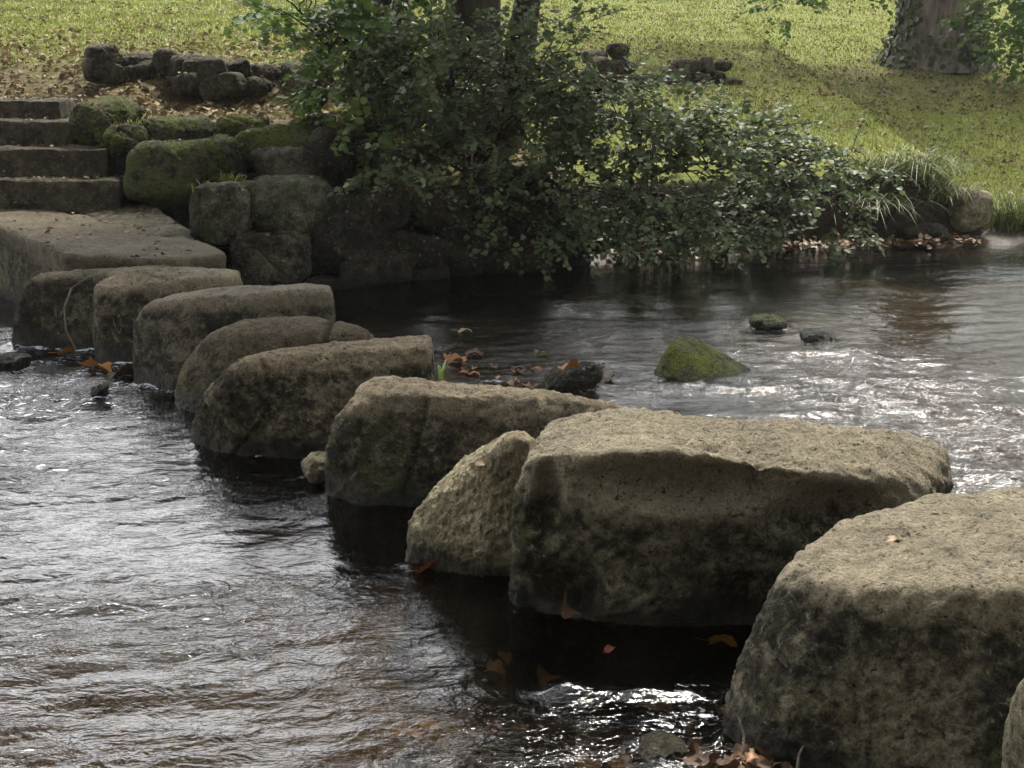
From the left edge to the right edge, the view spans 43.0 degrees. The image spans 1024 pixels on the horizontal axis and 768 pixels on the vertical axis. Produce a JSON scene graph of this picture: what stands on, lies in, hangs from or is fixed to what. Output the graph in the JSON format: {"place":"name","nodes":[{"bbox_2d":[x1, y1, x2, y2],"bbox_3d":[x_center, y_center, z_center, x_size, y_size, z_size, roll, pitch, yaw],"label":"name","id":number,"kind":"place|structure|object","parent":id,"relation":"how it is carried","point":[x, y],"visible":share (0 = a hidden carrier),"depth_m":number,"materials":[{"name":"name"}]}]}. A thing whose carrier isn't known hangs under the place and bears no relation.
{"place":"outdoors","nodes":[
{"label":"outdoors","id":0,"kind":"place"},
{"bbox_2d":[0,243,1023,767],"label":"water","id":1,"kind":"structure","parent":0,"point":[172,595],"depth_m":4.84,"materials":[{"name":"grey liquid"}]},
{"bbox_2d":[0,352,31,371],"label":"river rock","id":2,"kind":"object","parent":1,"relation":"on","point":[11,361],"visible":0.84,"depth_m":7.46,"materials":[{"name":"stone"}]},
{"bbox_2d":[48,347,78,354],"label":"fallen leaf","id":3,"kind":"object","parent":1,"relation":"on","point":[69,349],"visible":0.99,"depth_m":7.87,"materials":[{"name":"plant"}]},
{"bbox_2d":[78,356,111,371],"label":"fallen leaf","id":4,"kind":"object","parent":1,"relation":"on","point":[91,361],"visible":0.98,"depth_m":7.52,"materials":[{"name":"plant"}]},
{"bbox_2d":[90,383,109,396],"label":"river rock","id":5,"kind":"object","parent":1,"relation":"on","point":[101,390],"visible":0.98,"depth_m":6.84,"materials":[{"name":"stone"}]},
{"bbox_2d":[96,365,133,378],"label":"fallen leaf","id":6,"kind":"object","parent":1,"relation":"on","point":[126,369],"visible":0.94,"depth_m":7.32,"materials":[{"name":"plant"}]},
{"bbox_2d":[230,229,311,285],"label":"boulder","id":7,"kind":"object","parent":1,"relation":"in","point":[258,257],"visible":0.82,"depth_m":9.97,"materials":[{"name":"stone"}]},
{"bbox_2d":[189,180,253,247],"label":"boulder","id":8,"kind":"object","parent":7,"relation":"on","point":[220,215],"visible":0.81,"depth_m":10.01,"materials":[{"name":"stone"}]},
{"bbox_2d":[215,171,247,181],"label":"grass tuft","id":9,"kind":"object","parent":8,"relation":"on","point":[229,178],"visible":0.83,"depth_m":10.39,"materials":[{"name":"plant"}]},
{"bbox_2d":[250,174,333,234],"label":"boulder","id":10,"kind":"object","parent":7,"relation":"on","point":[285,202],"visible":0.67,"depth_m":10.13,"materials":[{"name":"stone"}]},
{"bbox_2d":[301,451,325,483],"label":"river rock","id":11,"kind":"object","parent":1,"relation":"on","point":[312,466],"visible":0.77,"depth_m":5.48,"materials":[{"name":"stone"}]},
{"bbox_2d":[405,559,437,572],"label":"fallen leaf","id":12,"kind":"object","parent":1,"relation":"on","point":[428,565],"visible":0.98,"depth_m":4.57,"materials":[{"name":"plant"}]},
{"bbox_2d":[440,353,463,362],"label":"fallen leaf","id":13,"kind":"object","parent":1,"relation":"on","point":[455,356],"visible":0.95,"depth_m":7.75,"materials":[{"name":"plant"}]},
{"bbox_2d":[451,328,470,331],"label":"fallen leaf","id":14,"kind":"object","parent":1,"relation":"on","point":[462,329],"visible":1,"depth_m":8.63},
{"bbox_2d":[457,347,483,355],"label":"fallen leaf","id":15,"kind":"object","parent":1,"relation":"on","point":[474,350],"visible":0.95,"depth_m":7.92,"materials":[{"name":"plant"}]},
{"bbox_2d":[497,379,513,384],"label":"fallen leaf","id":16,"kind":"object","parent":1,"relation":"on","point":[511,382],"visible":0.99,"depth_m":7.19,"materials":[{"name":"plant"}]},
{"bbox_2d":[502,366,526,369],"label":"fallen leaf","id":17,"kind":"object","parent":1,"relation":"on","point":[514,367],"visible":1,"depth_m":7.55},
{"bbox_2d":[561,590,580,618],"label":"fallen leaf","id":18,"kind":"object","parent":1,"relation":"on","point":[567,611],"visible":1,"depth_m":4.10,"materials":[{"name":"plant"}]},
{"bbox_2d":[544,361,602,391],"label":"river rock","id":19,"kind":"object","parent":1,"relation":"in","point":[586,375],"visible":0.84,"depth_m":6.99,"materials":[{"name":"stone"}]},
{"bbox_2d":[551,359,578,369],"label":"fallen leaf","id":20,"kind":"object","parent":19,"relation":"on","point":[573,363],"visible":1,"depth_m":6.91,"materials":[{"name":"plant"}]},
{"bbox_2d":[602,374,613,381],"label":"fallen leaf","id":21,"kind":"object","parent":1,"relation":"on","point":[605,378],"visible":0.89,"depth_m":7.30,"materials":[{"name":"plant"}]},
{"bbox_2d":[602,645,614,652],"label":"fallen leaf","id":22,"kind":"object","parent":1,"relation":"on","point":[608,648],"visible":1,"depth_m":3.97,"materials":[{"name":"plant"}]},
{"bbox_2d":[637,730,687,759],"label":"river rock","id":23,"kind":"object","parent":1,"relation":"in","point":[657,744],"visible":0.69,"depth_m":3.35,"materials":[{"name":"stone"}]},
{"bbox_2d":[675,756,702,765],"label":"fallen leaf","id":24,"kind":"object","parent":1,"relation":"on","point":[692,760],"visible":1,"depth_m":3.30,"materials":[{"name":"plant"}]},
{"bbox_2d":[686,741,709,757],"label":"fallen leaf","id":25,"kind":"object","parent":1,"relation":"on","point":[694,750],"visible":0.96,"depth_m":3.34,"materials":[{"name":"plant"}]},
{"bbox_2d":[700,752,710,764],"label":"fallen leaf","id":26,"kind":"object","parent":1,"relation":"on","point":[704,758],"visible":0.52,"depth_m":3.30,"materials":[{"name":"plant"}]},
{"bbox_2d":[709,751,716,767],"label":"fallen leaf","id":27,"kind":"object","parent":1,"relation":"on","point":[712,765],"visible":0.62,"depth_m":3.24,"materials":[{"name":"plant"}]},
{"bbox_2d":[704,752,723,767],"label":"fallen leaf","id":28,"kind":"object","parent":27,"relation":"on","point":[713,755],"visible":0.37,"depth_m":3.25,"materials":[{"name":"plant"}]},
{"bbox_2d":[749,745,773,760],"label":"fallen leaf","id":29,"kind":"object","parent":1,"relation":"on","point":[764,753],"visible":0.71,"depth_m":3.26,"materials":[{"name":"plant"}]},
{"bbox_2d":[761,750,773,755],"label":"fallen leaf","id":30,"kind":"object","parent":1,"relation":"on","point":[769,752],"visible":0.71,"depth_m":3.27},
{"bbox_2d":[749,313,787,328],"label":"river rock","id":31,"kind":"object","parent":1,"relation":"in","point":[766,321],"visible":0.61,"depth_m":8.71,"materials":[{"name":"stone"}]},
{"bbox_2d":[769,761,781,767],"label":"fallen leaf","id":32,"kind":"object","parent":1,"relation":"on","point":[774,763],"visible":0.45,"depth_m":3.25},
{"bbox_2d":[774,761,789,767],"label":"fallen leaf","id":33,"kind":"object","parent":1,"relation":"on","point":[785,764],"visible":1,"depth_m":3.26,"materials":[{"name":"plant"}]},
{"bbox_2d":[796,746,803,767],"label":"twig","id":34,"kind":"object","parent":1,"relation":"on","point":[798,759],"visible":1,"depth_m":3.21,"materials":[{"name":"wood"}]},
{"bbox_2d":[799,328,833,340],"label":"river rock","id":35,"kind":"object","parent":1,"relation":"in","point":[810,334],"visible":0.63,"depth_m":8.32,"materials":[{"name":"stone"}]},
{"bbox_2d":[0,0,1023,280],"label":"ground","id":36,"kind":"structure","parent":0,"point":[894,224],"depth_m":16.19,"materials":[{"name":"plant"}]},
{"bbox_2d":[0,97,128,214],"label":"stone steps","id":37,"kind":"structure","parent":36,"relation":"on","point":[79,193],"depth_m":10.85,"materials":[{"name":"stone"}]},
{"bbox_2d":[67,95,144,146],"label":"boulder","id":38,"kind":"object","parent":36,"relation":"on","point":[89,124],"visible":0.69,"depth_m":11.02,"materials":[{"name":"stone"}]},
{"bbox_2d":[103,124,150,164],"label":"boulder","id":39,"kind":"object","parent":36,"relation":"on","point":[121,141],"visible":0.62,"depth_m":10.72,"materials":[{"name":"stone"}]},
{"bbox_2d":[123,139,212,211],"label":"boulder","id":40,"kind":"object","parent":36,"relation":"on","point":[162,186],"visible":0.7,"depth_m":10.43,"materials":[{"name":"stone"}]},
{"bbox_2d":[143,114,216,140],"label":"boulder","id":41,"kind":"object","parent":36,"relation":"on","point":[175,127],"visible":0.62,"depth_m":10.85,"materials":[{"name":"stone"}]},
{"bbox_2d":[136,113,157,124],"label":"grass tuft","id":42,"kind":"object","parent":41,"relation":"on","point":[143,118],"visible":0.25,"depth_m":11.28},
{"bbox_2d":[81,43,334,103],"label":"dry stone wall","id":43,"kind":"structure","parent":36,"relation":"on","point":[206,78],"depth_m":12.65,"materials":[{"name":"stone"}]},
{"bbox_2d":[177,133,248,181],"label":"boulder","id":44,"kind":"object","parent":36,"relation":"on","point":[209,159],"visible":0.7,"depth_m":10.51,"materials":[{"name":"stone"}]},
{"bbox_2d":[215,113,269,137],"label":"boulder","id":45,"kind":"object","parent":36,"relation":"on","point":[232,125],"visible":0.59,"depth_m":11.10,"materials":[{"name":"stone"}]},
{"bbox_2d":[0,44,539,280],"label":"fallen leaves","id":46,"kind":"object","parent":36,"relation":"on","point":[145,117],"visible":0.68,"depth_m":10.71,"materials":[{"name":"brown plant"}]},
{"bbox_2d":[234,124,311,167],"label":"boulder","id":47,"kind":"object","parent":36,"relation":"on","point":[253,139],"visible":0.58,"depth_m":10.79,"materials":[{"name":"stone"}]},
{"bbox_2d":[250,145,323,177],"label":"boulder","id":48,"kind":"object","parent":36,"relation":"on","point":[280,160],"visible":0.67,"depth_m":10.42,"materials":[{"name":"stone"}]},
{"bbox_2d":[288,113,336,131],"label":"boulder","id":49,"kind":"object","parent":36,"relation":"on","point":[311,126],"visible":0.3,"depth_m":11.30,"materials":[{"name":"stone"}]},
{"bbox_2d":[307,126,357,187],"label":"boulder","id":50,"kind":"object","parent":36,"relation":"on","point":[339,169],"visible":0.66,"depth_m":10.73,"materials":[{"name":"stone"}]},
{"bbox_2d":[223,0,480,187],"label":"riverside bush","id":51,"kind":"object","parent":36,"relation":"on","point":[343,22],"visible":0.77,"depth_m":11.10,"materials":[{"name":"green plant"}]},
{"bbox_2d":[337,121,379,155],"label":"boulder","id":52,"kind":"object","parent":36,"relation":"on","point":[356,136],"visible":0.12,"depth_m":11.09,"materials":[{"name":"stone"}]},
{"bbox_2d":[333,116,354,126],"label":"grass tuft","id":53,"kind":"object","parent":52,"relation":"on","point":[341,124],"visible":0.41,"depth_m":11.16,"materials":[{"name":"plant"}]},
{"bbox_2d":[303,165,587,289],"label":"dry stone wall","id":54,"kind":"structure","parent":36,"relation":"on","point":[364,241],"depth_m":10.55,"materials":[{"name":"stone"}]},
{"bbox_2d":[373,0,540,152],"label":"alder tree","id":55,"kind":"object","parent":36,"relation":"on","point":[466,9],"visible":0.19,"depth_m":12.31,"materials":[{"name":"brown plant"}]},
{"bbox_2d":[314,0,698,280],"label":"riverside bush","id":56,"kind":"object","parent":36,"relation":"on","point":[551,101],"visible":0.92,"depth_m":10.72,"materials":[{"name":"green plant"}]},
{"bbox_2d":[0,0,1023,212],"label":"fallen leaves","id":57,"kind":"object","parent":36,"relation":"on","point":[198,108],"visible":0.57,"depth_m":15.82,"materials":[{"name":"brown plant"}]},
{"bbox_2d":[578,42,742,85],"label":"dry stone wall","id":58,"kind":"structure","parent":36,"relation":"on","point":[705,66],"depth_m":17.31,"materials":[{"name":"stone"}]},
{"bbox_2d":[534,39,827,274],"bbox_3d":[1.478,-1.910,11.204,2.581,2.052,2.041,0,14,0],"label":"riverside bush","id":59,"kind":"object","parent":36,"relation":"on","point":[689,221],"visible":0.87,"depth_m":10.81,"materials":[{"name":"green plant"}]},
{"bbox_2d":[705,111,911,263],"bbox_3d":[2.609,-1.717,11.749,1.707,1.432,1.835,6,15,23],"label":"riverside bush","id":60,"kind":"object","parent":36,"relation":"on","point":[780,193],"visible":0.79,"depth_m":11.62,"materials":[{"name":"green plant"}]},
{"bbox_2d":[728,0,1023,89],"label":"broad tree","id":61,"kind":"object","parent":36,"relation":"on","point":[944,21],"visible":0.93,"depth_m":20.17,"materials":[{"name":"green plant"}]},
{"bbox_2d":[871,0,1005,72],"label":"ivy plant","id":62,"kind":"object","parent":61,"relation":"attached to","point":[915,20],"visible":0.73,"depth_m":21.63,"materials":[{"name":"green plant"}]},
{"bbox_2d":[820,191,962,225],"bbox_3d":[3.609,-1.746,12.693,1.725,0.316,1.620,-4,15,-15],"label":"grass tuft","id":63,"kind":"object","parent":36,"relation":"on","point":[878,205],"visible":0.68,"depth_m":12.58,"materials":[{"name":"plant"}]},
{"bbox_2d":[847,149,953,174],"bbox_3d":[3.705,-2.212,12.957,1.079,0.277,0.982,0,14,0],"label":"grass tuft","id":64,"kind":"object","parent":36,"relation":"on","point":[881,162],"visible":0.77,"depth_m":12.84,"materials":[{"name":"plant"}]},
{"bbox_2d":[859,143,986,173],"bbox_3d":[4.151,-2.251,12.991,1.131,0.332,1.083,8,16,29],"label":"grass tuft","id":65,"kind":"object","parent":36,"relation":"on","point":[928,159],"visible":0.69,"depth_m":12.94,"materials":[{"name":"plant"}]},
{"bbox_2d":[850,153,996,187],"bbox_3d":[3.948,-2.095,12.713,1.946,0.348,1.516,0,14,0],"label":"grass tuft","id":66,"kind":"object","parent":36,"relation":"on","point":[917,173],"visible":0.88,"depth_m":12.70,"materials":[{"name":"plant"}]},
{"bbox_2d":[890,171,1004,206],"bbox_3d":[4.314,-1.946,12.962,1.357,0.350,1.373,6,15,21],"label":"grass tuft","id":67,"kind":"object","parent":36,"relation":"on","point":[942,197],"visible":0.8,"depth_m":12.80,"materials":[{"name":"plant"}]},
{"bbox_2d":[997,184,1023,228],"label":"grass tuft","id":68,"kind":"object","parent":36,"relation":"on","point":[1017,202],"visible":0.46,"depth_m":13.16,"materials":[{"name":"plant"}]},
{"bbox_2d":[590,225,1023,263],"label":"mud shore","id":69,"kind":"structure","parent":0,"point":[999,237],"depth_m":12.66,"materials":[{"name":"soil"}]},
{"bbox_2d":[600,232,986,264],"bbox_3d":[2.680,-1.292,12.182,4.023,0.167,0.830,-4,15,-16],"label":"leaf drift","id":70,"kind":"object","parent":69,"relation":"on","point":[851,245],"visible":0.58,"depth_m":12.33,"materials":[{"name":"plant"}]},
{"bbox_2d":[899,222,949,242],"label":"boulder","id":71,"kind":"object","parent":69,"relation":"on","point":[935,230],"visible":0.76,"depth_m":12.59,"materials":[{"name":"stone"}]},
{"bbox_2d":[948,188,993,231],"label":"boulder","id":72,"kind":"object","parent":69,"relation":"on","point":[975,214],"visible":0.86,"depth_m":12.77,"materials":[{"name":"stone"}]},
{"bbox_2d":[982,188,1023,233],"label":"grass tuft","id":73,"kind":"object","parent":69,"relation":"on","point":[1001,220],"visible":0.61,"depth_m":13.08,"materials":[{"name":"plant"}]},
{"bbox_2d":[988,187,1023,231],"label":"grass tuft","id":74,"kind":"object","parent":69,"relation":"on","point":[1020,217],"visible":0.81,"depth_m":13.09,"materials":[{"name":"plant"}]},
{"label":"fallen leaf","id":75,"kind":"object","parent":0,"visible":0},
{"bbox_2d":[723,759,739,767],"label":"fallen leaf","id":76,"kind":"object","parent":75,"relation":"on","point":[733,763],"visible":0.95,"depth_m":3.16,"materials":[{"name":"plant"}]},
{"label":"fallen leaf","id":77,"kind":"object","parent":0,"visible":0},
{"bbox_2d":[747,762,760,767],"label":"fallen leaf","id":78,"kind":"object","parent":77,"relation":"on","point":[750,764],"visible":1,"depth_m":3.15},
{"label":"riverbed","id":79,"kind":"structure","parent":0,"visible":0},
{"bbox_2d":[11,264,175,349],"bbox_3d":[-2.616,-0.264,8.201,1.106,0.924,0.364,-2,14,-10],"label":"stepping stone","id":80,"kind":"object","parent":79,"relation":"on","point":[39,318],"visible":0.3,"depth_m":8.08,"materials":[{"name":"stone"}]},
{"bbox_2d":[63,275,90,349],"bbox_3d":[-2.619,-0.434,7.827,0.094,0.386,0.407,0,14,0],"label":"twig","id":81,"kind":"object","parent":80,"relation":"on","point":[74,286],"visible":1,"depth_m":7.74,"materials":[{"name":"brown plant"}]},
{"bbox_2d":[0,209,225,302],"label":"landing slab","id":82,"kind":"structure","parent":79,"relation":"on","point":[27,253],"depth_m":9.02,"materials":[{"name":"stone"}]},
{"bbox_2d":[81,204,193,239],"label":"landing slab","id":83,"kind":"structure","parent":82,"relation":"on","point":[126,216],"depth_m":9.96,"materials":[{"name":"stone"}]},
{"bbox_2d":[93,267,242,362],"bbox_3d":[-2.060,-0.202,7.835,0.920,0.969,0.407,-3,14,-13],"label":"stepping stone","id":84,"kind":"object","parent":79,"relation":"on","point":[122,300],"visible":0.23,"depth_m":7.68,"materials":[{"name":"stone"}]},
{"bbox_2d":[132,283,335,389],"bbox_3d":[-1.514,-0.056,7.240,1.153,0.977,0.506,-4,15,-15],"label":"stepping stone","id":85,"kind":"object","parent":79,"relation":"on","point":[171,332],"visible":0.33,"depth_m":7.06,"materials":[{"name":"stone"}]},
{"bbox_2d":[174,316,373,412],"bbox_3d":[-1.224,0.115,6.737,1.098,0.890,0.393,0,14,0],"label":"stepping stone","id":86,"kind":"object","parent":79,"relation":"on","point":[214,355],"visible":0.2,"depth_m":6.61,"materials":[{"name":"stone"}]},
{"bbox_2d":[190,335,436,459],"bbox_3d":[-0.918,0.269,6.066,1.194,0.934,0.482,-2,14,-8],"label":"stepping stone","id":87,"kind":"object","parent":79,"relation":"on","point":[290,402],"visible":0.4,"depth_m":5.86,"materials":[{"name":"stone"}]},
{"bbox_2d":[405,430,534,575],"bbox_3d":[-0.129,0.615,4.616,0.358,0.951,0.541,-12,18,-39],"label":"stepping stone","id":88,"kind":"object","parent":79,"relation":"on","point":[459,521],"visible":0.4,"depth_m":4.50,"materials":[{"name":"stone"}]},
{"bbox_2d":[469,459,485,465],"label":"fallen leaf","id":89,"kind":"object","parent":88,"relation":"on","point":[479,462],"visible":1,"depth_m":4.48,"materials":[{"name":"plant"}]},
{"bbox_2d":[324,375,623,506],"bbox_3d":[-0.101,0.404,5.500,1.366,0.944,0.657,0,14,0],"label":"stepping stone","id":90,"kind":"object","parent":79,"relation":"on","point":[405,441],"visible":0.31,"depth_m":5.20,"materials":[{"name":"stone"}]},
{"bbox_2d":[438,359,446,379],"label":"grass tuft","id":91,"kind":"object","parent":90,"relation":"on","point":[441,376],"visible":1,"depth_m":5.72,"materials":[{"name":"green plant"}]},
{"bbox_2d":[654,336,750,380],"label":"river rock","id":92,"kind":"object","parent":79,"relation":"on","point":[683,358],"visible":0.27,"depth_m":7.35,"materials":[{"name":"moss"},{"name":"stone"}]},
{"bbox_2d":[509,406,953,626],"bbox_3d":[0.741,0.641,4.387,1.525,1.066,0.638,0,14,0],"label":"stepping stone","id":93,"kind":"object","parent":79,"relation":"on","point":[642,516],"visible":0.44,"depth_m":4.10,"materials":[{"name":"stone"}]},
{"bbox_2d":[723,487,1023,767],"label":"stepping stone","id":94,"kind":"object","parent":79,"relation":"on","point":[866,645],"visible":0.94,"depth_m":3.24,"materials":[{"name":"stone"}]},
{"bbox_2d":[884,536,899,541],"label":"fallen leaf","id":95,"kind":"object","parent":94,"relation":"on","point":[890,538],"visible":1,"depth_m":3.52,"materials":[{"name":"plant"}]},
{"bbox_2d":[901,531,911,538],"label":"fallen leaf","id":96,"kind":"object","parent":94,"relation":"on","point":[907,534],"visible":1,"depth_m":3.54,"materials":[{"name":"plant"}]},
{"bbox_2d":[1001,678,1023,767],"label":"stepping stone","id":97,"kind":"object","parent":79,"relation":"on","point":[1013,748],"visible":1,"depth_m":2.61,"materials":[{"name":"stone"}]},
{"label":"fallen leaf","id":98,"kind":"object","parent":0,"visible":0},
{"bbox_2d":[745,755,770,767],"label":"fallen leaf","id":99,"kind":"object","parent":98,"relation":"on","point":[763,762],"visible":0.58,"depth_m":3.21,"materials":[{"name":"plant"}]},
{"bbox_2d":[724,743,749,759],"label":"fallen leaf","id":100,"kind":"object","parent":99,"relation":"on","point":[743,749],"visible":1,"depth_m":3.22,"materials":[{"name":"plant"}]},
{"bbox_2d":[734,750,740,758],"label":"fallen leaf","id":101,"kind":"object","parent":100,"relation":"on","point":[737,753],"visible":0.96,"depth_m":3.21,"materials":[{"name":"plant"}]},
{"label":"fallen leaf","id":102,"kind":"object","parent":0,"visible":0},
{"bbox_2d":[728,756,741,763],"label":"fallen leaf","id":103,"kind":"object","parent":102,"relation":"on","point":[732,758],"visible":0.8,"depth_m":3.19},
{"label":"fallen leaf","id":104,"kind":"object","parent":102,"relation":"on","visible":0},
{"bbox_2d":[744,750,758,761],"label":"fallen leaf","id":105,"kind":"object","parent":104,"relation":"on","point":[750,755],"visible":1,"depth_m":3.19,"materials":[{"name":"plant"}]},
{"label":"fallen leaf","id":106,"kind":"object","parent":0,"visible":0},
{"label":"fallen leaf","id":107,"kind":"object","parent":106,"relation":"on","visible":0},
{"bbox_2d":[737,716,744,760],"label":"twig","id":108,"kind":"object","parent":107,"relation":"on","point":[743,734],"visible":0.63,"depth_m":3.31,"materials":[{"name":"wood"}]},
{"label":"fallen leaf","id":109,"kind":"object","parent":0,"visible":0},
{"bbox_2d":[709,756,729,766],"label":"fallen leaf","id":110,"kind":"object","parent":109,"relation":"on","point":[719,762],"visible":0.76,"depth_m":3.24,"materials":[{"name":"plant"}]}
]}

